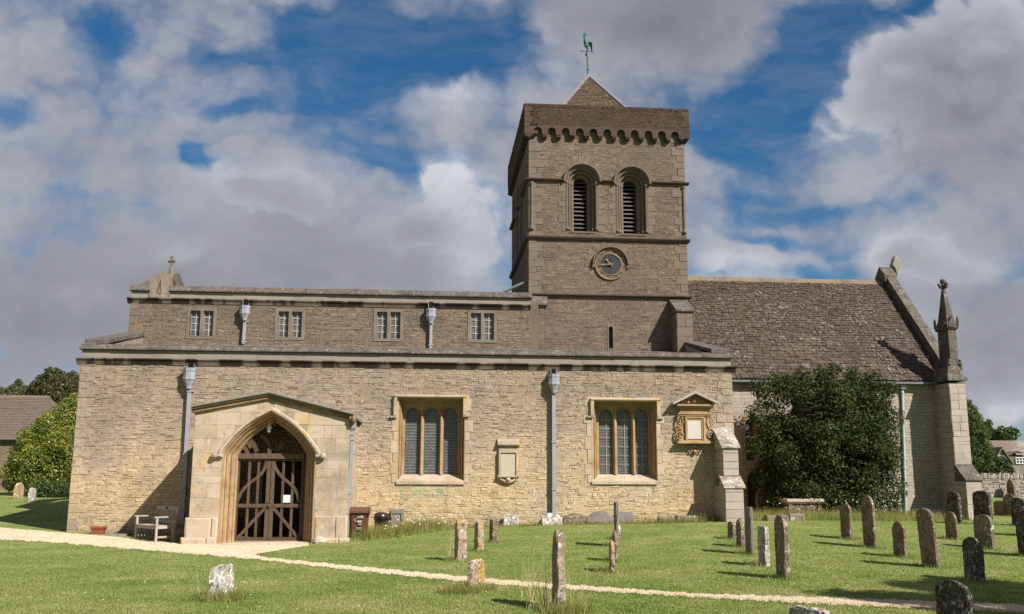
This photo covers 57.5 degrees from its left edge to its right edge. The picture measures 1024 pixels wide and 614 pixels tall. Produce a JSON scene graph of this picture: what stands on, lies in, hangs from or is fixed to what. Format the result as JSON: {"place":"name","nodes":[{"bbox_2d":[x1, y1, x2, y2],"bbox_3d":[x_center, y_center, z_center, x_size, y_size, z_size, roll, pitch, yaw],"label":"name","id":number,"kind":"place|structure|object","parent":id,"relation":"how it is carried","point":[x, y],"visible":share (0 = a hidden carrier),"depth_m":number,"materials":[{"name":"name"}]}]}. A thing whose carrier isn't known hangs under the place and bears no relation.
{"place":"outdoors","nodes":[
{"label":"outdoors","id":0,"kind":"place"},
{"bbox_2d":[0,527,1023,612],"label":"path","id":1,"kind":"structure","parent":0,"point":[289,543],"depth_m":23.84,"materials":[{"name":"beige gravel"}]},
{"bbox_2d":[0,491,1023,613],"bbox_3d":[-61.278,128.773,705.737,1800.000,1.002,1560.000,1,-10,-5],"label":"ground","id":2,"kind":"structure","parent":0,"point":[46,524],"depth_m":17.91,"materials":[{"name":"green plant"}]},
{"bbox_2d":[0,379,28,394],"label":"feathery tree","id":3,"kind":"object","parent":2,"relation":"on","point":[16,387],"visible":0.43,"depth_m":76.53,"materials":[{"name":"green plant"}]},
{"bbox_2d":[13,482,23,498],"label":"gravestone","id":4,"kind":"object","parent":2,"relation":"on","point":[19,489],"visible":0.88,"depth_m":41.88,"materials":[{"name":"beige stone"}]},
{"bbox_2d":[27,488,35,501],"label":"gravestone","id":5,"kind":"object","parent":2,"relation":"on","point":[32,494],"visible":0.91,"depth_m":40.11,"materials":[{"name":"grey stone"}]},
{"bbox_2d":[0,395,71,490],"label":"stone barn","id":6,"kind":"structure","parent":2,"relation":"on","point":[17,412],"depth_m":53.86,"materials":[{"name":"tile"}]},
{"bbox_2d":[0,392,77,493],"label":"variegated bush","id":7,"kind":"object","parent":2,"relation":"on","point":[45,451],"visible":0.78,"depth_m":44.57,"materials":[{"name":"green plant"}]},
{"bbox_2d":[24,479,70,497],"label":"hedge","id":8,"kind":"object","parent":2,"relation":"on","point":[62,492],"visible":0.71,"depth_m":43.28,"materials":[{"name":"green plant"}]},
{"bbox_2d":[24,366,79,406],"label":"dense tree","id":9,"kind":"object","parent":2,"relation":"on","point":[56,384],"visible":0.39,"depth_m":68.68,"materials":[{"name":"green plant"}]},
{"bbox_2d":[85,533,131,535],"bbox_3d":[-11.387,6.529,26.355,1.129,0.259,0.607,1,-10,-5],"label":"stone ledge","id":10,"kind":"object","parent":2,"relation":"on","point":[117,534],"visible":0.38,"depth_m":26.13,"materials":[{"name":"beige stone"}]},
{"bbox_2d":[90,526,106,533],"bbox_3d":[-11.611,6.269,26.233,0.379,0.205,0.270,1,-10,-5],"label":"planter","id":11,"kind":"object","parent":10,"relation":"on","point":[98,529],"visible":1,"depth_m":26.13,"materials":[{"name":"ceramic"}]},
{"bbox_2d":[134,506,179,541],"bbox_3d":[-9.548,5.820,25.056,1.260,0.920,0.689,-10,-14,43],"label":"garden bench","id":12,"kind":"object","parent":2,"relation":"on","point":[154,526],"visible":0.98,"depth_m":25.04,"materials":[{"name":"grey wood"}]},
{"bbox_2d":[208,564,233,596],"bbox_3d":[-3.889,3.756,12.489,0.066,0.626,0.612,-2,-10,11],"label":"gravestone","id":13,"kind":"object","parent":2,"relation":"on","point":[221,576],"visible":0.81,"depth_m":12.45,"materials":[{"name":"grey stone"}]},
{"bbox_2d":[313,536,326,543],"bbox_3d":[-4.889,5.971,23.808,0.366,0.252,0.261,1,-10,-5],"label":"loose stone","id":14,"kind":"object","parent":2,"relation":"on","point":[319,540],"visible":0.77,"depth_m":23.73,"materials":[{"name":"beige stone"}]},
{"bbox_2d":[350,506,370,536],"bbox_3d":[-4.122,5.832,25.337,0.510,0.837,0.697,1,-10,-5],"label":"wheelie bin","id":15,"kind":"object","parent":2,"relation":"on","point":[360,517],"visible":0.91,"depth_m":25.11,"materials":[{"name":"brown plastic"}]},
{"bbox_2d":[374,512,388,528],"bbox_3d":[-3.760,6.180,26.804,0.421,0.581,0.429,1,-10,-5],"label":"black bin","id":16,"kind":"object","parent":2,"relation":"on","point":[381,518],"visible":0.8,"depth_m":26.66,"materials":[{"name":"plastic"}]},
{"bbox_2d":[194,538,594,611],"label":"straw stalks","id":17,"kind":"object","parent":2,"relation":"on","point":[530,595],"visible":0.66,"depth_m":11.51,"materials":[{"name":"beige plant"}]},
{"bbox_2d":[391,509,403,526],"bbox_3d":[-3.334,6.225,27.258,0.367,0.668,0.375,1,-10,-5],"label":"compost box","id":18,"kind":"object","parent":2,"relation":"on","point":[399,513],"visible":0.68,"depth_m":27.12,"materials":[{"name":"grey plastic"}]},
{"bbox_2d":[454,520,466,561],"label":"gravestone","id":19,"kind":"object","parent":2,"relation":"on","point":[460,549],"visible":0.85,"depth_m":17.78,"materials":[{"name":"grey stone"}]},
{"bbox_2d":[467,559,484,588],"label":"gravestone","id":20,"kind":"object","parent":2,"relation":"on","point":[476,571],"visible":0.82,"depth_m":13.35,"materials":[{"name":"beige stone"}]},
{"bbox_2d":[474,521,483,551],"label":"gravestone","id":21,"kind":"object","parent":2,"relation":"on","point":[479,535],"visible":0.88,"depth_m":20.23,"materials":[{"name":"brown stone"}]},
{"bbox_2d":[489,519,497,542],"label":"gravestone","id":22,"kind":"object","parent":2,"relation":"on","point":[493,531],"visible":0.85,"depth_m":22.56,"materials":[{"name":"brown stone"}]},
{"bbox_2d":[85,498,902,606],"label":"white flowers","id":23,"kind":"object","parent":2,"relation":"on","point":[534,554],"visible":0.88,"depth_m":25.29,"materials":[{"name":"white plant"}]},
{"bbox_2d":[503,514,518,525],"bbox_3d":[-0.027,6.384,27.595,0.473,0.532,0.105,1,-17,-5],"label":"headstone","id":24,"kind":"object","parent":2,"relation":"on","point":[513,519],"visible":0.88,"depth_m":27.58,"materials":[{"name":"grey stone"}]},
{"bbox_2d":[0,497,1023,613],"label":"grass tufts","id":25,"kind":"object","parent":2,"relation":"on","point":[854,517],"visible":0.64,"depth_m":15.74,"materials":[{"name":"green plant"}]},
{"bbox_2d":[66,32,983,543],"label":"parish church","id":26,"kind":"structure","parent":2,"relation":"on","point":[606,352],"depth_m":28.89,"materials":[{"name":"stone"}]},
{"bbox_2d":[186,307,216,338],"bbox_3d":[-10.630,0.565,32.030,0.994,1.085,0.180,1,-10,-5],"label":"window","id":27,"kind":"structure","parent":26,"relation":"in","point":[203,320],"depth_m":32.02,"materials":[{"name":"stone"}]},
{"bbox_2d":[267,420,271,432],"bbox_3d":[-6.436,3.173,24.773,0.132,0.325,0.132,1,-10,-5],"label":"hanging lamp","id":28,"kind":"object","parent":26,"relation":"hanging from","point":[269,427],"visible":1,"depth_m":24.73,"materials":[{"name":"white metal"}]},
{"bbox_2d":[283,495,289,502],"bbox_3d":[-5.961,5.073,24.707,0.189,0.200,0.010,1,-10,-4],"label":"paper notice","id":29,"kind":"object","parent":26,"relation":"attached to","point":[286,498],"visible":1,"depth_m":24.71,"materials":[{"name":"white paper"}]},
{"bbox_2d":[274,308,305,339],"bbox_3d":[-7.664,0.605,32.280,1.021,1.106,0.180,1,-10,-5],"label":"window","id":30,"kind":"structure","parent":26,"relation":"in","point":[291,326],"depth_m":32.28,"materials":[{"name":"stone"}]},
{"bbox_2d":[373,308,403,341],"bbox_3d":[-4.302,0.639,32.566,1.036,1.144,0.180,1,-10,-5],"label":"window","id":31,"kind":"structure","parent":26,"relation":"in","point":[388,325],"depth_m":32.57,"materials":[{"name":"stone"}]},
{"bbox_2d":[390,394,472,484],"bbox_3d":[-2.438,4.012,28.217,2.479,2.680,0.730,1,-10,-5],"label":"window","id":32,"kind":"structure","parent":26,"relation":"in","point":[431,437],"depth_m":28.39,"materials":[{"name":"stone"}]},
{"bbox_2d":[467,310,496,342],"bbox_3d":[-1.045,0.688,32.840,1.035,1.152,0.180,1,-10,-5],"label":"window","id":33,"kind":"structure","parent":26,"relation":"in","point":[482,328],"depth_m":32.85,"materials":[{"name":"stone"}]},
{"bbox_2d":[512,196,518,258],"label":"belfry window","id":34,"kind":"structure","parent":26,"relation":"in","point":[515,212],"depth_m":38.88,"materials":[{"name":"stone"}]},
{"bbox_2d":[516,183,522,249],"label":"belfry window","id":35,"kind":"structure","parent":26,"relation":"in","point":[519,199],"depth_m":37.14,"materials":[{"name":"stone"}]},
{"bbox_2d":[563,163,600,231],"bbox_3d":[2.532,-3.934,34.556,1.430,2.643,0.980,1,-10,-5],"label":"belfry window","id":36,"kind":"structure","parent":26,"relation":"in","point":[581,179],"depth_m":34.48,"materials":[{"name":"stone"}]},
{"bbox_2d":[584,397,663,484],"bbox_3d":[3.405,4.127,28.703,2.482,2.633,0.730,1,-10,-5],"label":"window","id":37,"kind":"structure","parent":26,"relation":"in","point":[624,446],"depth_m":28.89,"materials":[{"name":"stone"}]},
{"bbox_2d":[612,165,650,235],"bbox_3d":[4.383,-3.858,34.703,1.430,2.650,0.980,1,-10,-5],"label":"belfry window","id":38,"kind":"structure","parent":26,"relation":"in","point":[631,182],"depth_m":34.64,"materials":[{"name":"stone"}]},
{"bbox_2d":[741,415,759,462],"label":"lancet window","id":39,"kind":"structure","parent":26,"relation":"in","point":[749,431],"depth_m":32.92,"materials":[{"name":"stone"}]},
{"bbox_2d":[744,465,777,512],"bbox_3d":[8.667,6.642,32.663,1.200,2.217,0.390,1,-10,-5],"label":"priest door","id":40,"kind":"structure","parent":26,"relation":"in","point":[751,491],"depth_m":32.76,"materials":[{"name":"wood"}]},
{"bbox_2d":[80,506,971,613],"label":"rank grass","id":41,"kind":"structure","parent":2,"relation":"on","point":[390,530],"depth_m":26.07,"materials":[{"name":"green plant"}]},
{"bbox_2d":[541,513,562,524],"bbox_3d":[1.184,6.379,27.701,0.638,0.548,0.106,1,-17,-5],"label":"headstone","id":42,"kind":"object","parent":2,"relation":"on","point":[550,518],"visible":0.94,"depth_m":27.68,"materials":[{"name":"grey stone"}]},
{"bbox_2d":[552,529,565,608],"bbox_3d":[0.576,3.325,11.503,0.108,1.147,0.529,1,-10,-5],"label":"gravestone","id":43,"kind":"object","parent":2,"relation":"on","point":[558,565],"visible":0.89,"depth_m":11.34,"materials":[{"name":"grey stone"}]},
{"bbox_2d":[563,513,585,524],"bbox_3d":[1.858,6.389,27.756,0.712,0.505,0.105,1,-17,-5],"label":"headstone","id":44,"kind":"object","parent":2,"relation":"on","point":[574,518],"visible":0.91,"depth_m":27.73,"materials":[{"name":"brown stone"}]},
{"bbox_2d":[586,510,613,523],"bbox_3d":[2.627,6.356,27.833,0.816,0.570,0.106,1,-17,-5],"label":"headstone","id":45,"kind":"object","parent":2,"relation":"on","point":[599,516],"visible":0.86,"depth_m":27.81,"materials":[{"name":"grey stone"}]},
{"bbox_2d":[609,540,614,572],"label":"gravestone","id":46,"kind":"object","parent":2,"relation":"on","point":[611,556],"visible":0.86,"depth_m":15.66,"materials":[{"name":"brown stone"}]},
{"bbox_2d":[612,530,617,561],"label":"gravestone","id":47,"kind":"object","parent":2,"relation":"on","point":[614,535],"visible":0.62,"depth_m":17.61,"materials":[{"name":"grey stone"}]},
{"bbox_2d":[614,502,618,544],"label":"gravestone","id":48,"kind":"object","parent":2,"relation":"on","point":[616,517],"visible":0.69,"depth_m":20.92,"materials":[{"name":"grey stone"}]},
{"bbox_2d":[619,511,633,523],"bbox_3d":[3.344,6.372,27.890,0.605,0.530,0.106,1,-17,-5],"label":"headstone","id":49,"kind":"object","parent":2,"relation":"on","point":[625,516],"visible":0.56,"depth_m":27.88,"materials":[{"name":"grey stone"}]},
{"bbox_2d":[657,515,718,522],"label":"stone kerb","id":50,"kind":"structure","parent":2,"relation":"on","point":[687,517],"depth_m":27.80,"materials":[{"name":"grey stone"}]},
{"bbox_2d":[727,521,735,539],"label":"gravestone","id":51,"kind":"object","parent":2,"relation":"on","point":[731,526],"visible":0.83,"depth_m":22.34,"materials":[{"name":"brown stone"}]},
{"bbox_2d":[736,519,744,546],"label":"gravestone","id":52,"kind":"object","parent":2,"relation":"on","point":[740,538],"visible":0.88,"depth_m":20.66,"materials":[{"name":"brown stone"}]},
{"bbox_2d":[744,507,753,554],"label":"gravestone","id":53,"kind":"object","parent":2,"relation":"on","point":[749,532],"visible":0.85,"depth_m":19.07,"materials":[{"name":"grey stone"}]},
{"bbox_2d":[756,487,768,512],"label":"gravestone","id":54,"kind":"object","parent":2,"relation":"on","point":[760,499],"visible":0.52,"depth_m":31.72,"materials":[{"name":"brown stone"}]},
{"bbox_2d":[757,526,769,566],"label":"gravestone","id":55,"kind":"object","parent":2,"relation":"on","point":[763,546],"visible":0.83,"depth_m":16.85,"materials":[{"name":"grey stone"}]},
{"bbox_2d":[774,514,789,579],"bbox_3d":[4.351,3.942,15.047,0.093,1.191,0.566,0,-10,1],"label":"gravestone","id":56,"kind":"object","parent":2,"relation":"on","point":[781,545],"visible":0.89,"depth_m":14.92,"materials":[{"name":"grey stone"}]},
{"bbox_2d":[764,514,804,520],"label":"stone kerb","id":57,"kind":"structure","parent":2,"relation":"on","point":[790,516],"depth_m":27.73,"materials":[{"name":"grey stone"}]},
{"bbox_2d":[777,498,823,512],"bbox_3d":[9.330,6.598,30.163,1.229,0.801,0.900,1,-10,-5],"label":"chest tomb","id":58,"kind":"object","parent":2,"relation":"on","point":[790,504],"visible":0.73,"depth_m":29.83,"materials":[{"name":"beige stone"}]},
{"bbox_2d":[789,605,829,613],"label":"gravestone","id":59,"kind":"object","parent":2,"relation":"on","point":[798,609],"visible":1,"depth_m":10.51,"materials":[{"name":"grey stone"}]},
{"bbox_2d":[744,361,908,514],"bbox_3d":[10.509,4.441,31.284,5.298,5.345,3.516,5,-11,-26],"label":"holly bush","id":60,"kind":"object","parent":2,"relation":"on","point":[832,442],"visible":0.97,"depth_m":30.70,"materials":[{"name":"green plant"}]},
{"bbox_2d":[840,504,852,539],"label":"gravestone","id":61,"kind":"object","parent":2,"relation":"on","point":[846,527],"visible":0.85,"depth_m":22.57,"materials":[{"name":"stone"}]},
{"bbox_2d":[861,495,876,547],"bbox_3d":[7.964,4.875,20.837,0.074,1.319,0.615,1,-10,-2],"label":"gravestone","id":62,"kind":"object","parent":2,"relation":"on","point":[868,520],"visible":0.89,"depth_m":20.78,"materials":[{"name":"stone"}]},
{"bbox_2d":[892,521,907,557],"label":"gravestone","id":63,"kind":"object","parent":2,"relation":"on","point":[899,536],"visible":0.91,"depth_m":18.80,"materials":[{"name":"brown stone"}]},
{"bbox_2d":[916,508,939,566],"bbox_3d":[7.590,4.292,17.036,0.072,1.224,0.635,-3,-10,-1],"label":"gravestone","id":64,"kind":"object","parent":2,"relation":"on","point":[927,536],"visible":0.88,"depth_m":16.98,"materials":[{"name":"stone"}]},
{"bbox_2d":[945,511,958,539],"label":"gravestone","id":65,"kind":"object","parent":2,"relation":"on","point":[951,528],"visible":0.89,"depth_m":22.98,"materials":[{"name":"brown stone"}]},
{"bbox_2d":[935,580,972,613],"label":"gravestone","id":66,"kind":"object","parent":2,"relation":"on","point":[953,597],"visible":1,"depth_m":10.05,"materials":[{"name":"grey stone"}]},
{"bbox_2d":[946,492,962,523],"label":"gravestone","id":67,"kind":"object","parent":2,"relation":"on","point":[953,499],"visible":0.74,"depth_m":28.52,"materials":[{"name":"grey stone"}]},
{"bbox_2d":[962,537,985,582],"bbox_3d":[7.304,4.077,14.771,0.066,0.861,0.715,-1,-10,4],"label":"gravestone","id":68,"kind":"object","parent":2,"relation":"on","point":[973,557],"visible":0.88,"depth_m":14.71,"materials":[{"name":"grey stone"}]},
{"bbox_2d":[966,398,997,473],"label":"garden tree","id":69,"kind":"object","parent":2,"relation":"on","point":[980,433],"visible":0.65,"depth_m":53.51,"materials":[{"name":"green plant"}]},
{"bbox_2d":[972,490,993,524],"bbox_3d":[14.433,6.235,28.636,0.118,1.199,0.813,2,-10,-8],"label":"gravestone","id":70,"kind":"object","parent":2,"relation":"on","point":[982,501],"visible":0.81,"depth_m":28.57,"materials":[{"name":"grey stone"}]},
{"bbox_2d":[973,514,994,549],"bbox_3d":[10.596,5.125,20.953,0.091,0.929,0.732,1,-10,-2],"label":"gravestone","id":71,"kind":"object","parent":2,"relation":"on","point":[984,531],"visible":0.81,"depth_m":20.86,"materials":[{"name":"grey stone"}]},
{"bbox_2d":[981,454,1014,473],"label":"garden shrub","id":72,"kind":"object","parent":2,"relation":"on","point":[1001,464],"visible":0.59,"depth_m":61.68,"materials":[{"name":"green plant"}]},
{"bbox_2d":[993,500,1005,514],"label":"gravestone","id":73,"kind":"object","parent":2,"relation":"on","point":[999,506],"visible":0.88,"depth_m":35.40,"materials":[{"name":"brown stone"}]},
{"bbox_2d":[980,472,1023,497],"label":"boundary wall","id":74,"kind":"structure","parent":2,"relation":"on","point":[994,485],"depth_m":55.66,"materials":[{"name":"stone"}]},
{"bbox_2d":[982,440,1023,465],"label":"cottage","id":75,"kind":"structure","parent":2,"relation":"on","point":[1013,451],"depth_m":83.99,"materials":[{"name":"stone"}]},
{"bbox_2d":[1015,457,1023,463],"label":"window","id":76,"kind":"structure","parent":75,"relation":"in","point":[1019,460],"depth_m":81.56,"materials":[{"name":"white wood"}]},
{"bbox_2d":[988,425,1021,440],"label":"wood","id":77,"kind":"object","parent":2,"relation":"on","point":[1002,434],"visible":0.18,"depth_m":178.69,"materials":[{"name":"green plant"}]},
{"bbox_2d":[1002,494,1014,514],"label":"gravestone","id":78,"kind":"object","parent":2,"relation":"on","point":[1007,498],"visible":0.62,"depth_m":34.98,"materials":[{"name":"brown stone"}]},
{"bbox_2d":[1006,479,1016,496],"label":"gravestone","id":79,"kind":"object","parent":2,"relation":"on","point":[1011,487],"visible":0.79,"depth_m":54.92,"materials":[{"name":"brown stone"}]},
{"bbox_2d":[1010,497,1023,524],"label":"gravestone","id":80,"kind":"object","parent":2,"relation":"on","point":[1015,502],"visible":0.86,"depth_m":28.35,"materials":[{"name":"grey stone"}]},
{"bbox_2d":[1011,465,1023,473],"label":"board fence","id":81,"kind":"object","parent":2,"relation":"on","point":[1019,469],"visible":0.24,"depth_m":68.36,"materials":[{"name":"grey wood"}]},
{"bbox_2d":[1014,506,1023,526],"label":"gravestone","id":82,"kind":"object","parent":2,"relation":"on","point":[1017,508],"visible":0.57,"depth_m":24.36,"materials":[{"name":"grey stone"}]},
{"bbox_2d":[1015,510,1023,553],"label":"gravestone","id":83,"kind":"object","parent":2,"relation":"on","point":[1019,517],"visible":0.9,"depth_m":19.41,"materials":[{"name":"black stone"}]},
{"bbox_2d":[0,0,1023,440],"label":"sky","id":84,"kind":"structure","parent":0,"point":[308,144],"materials":[{"name":"blue"}]}
]}

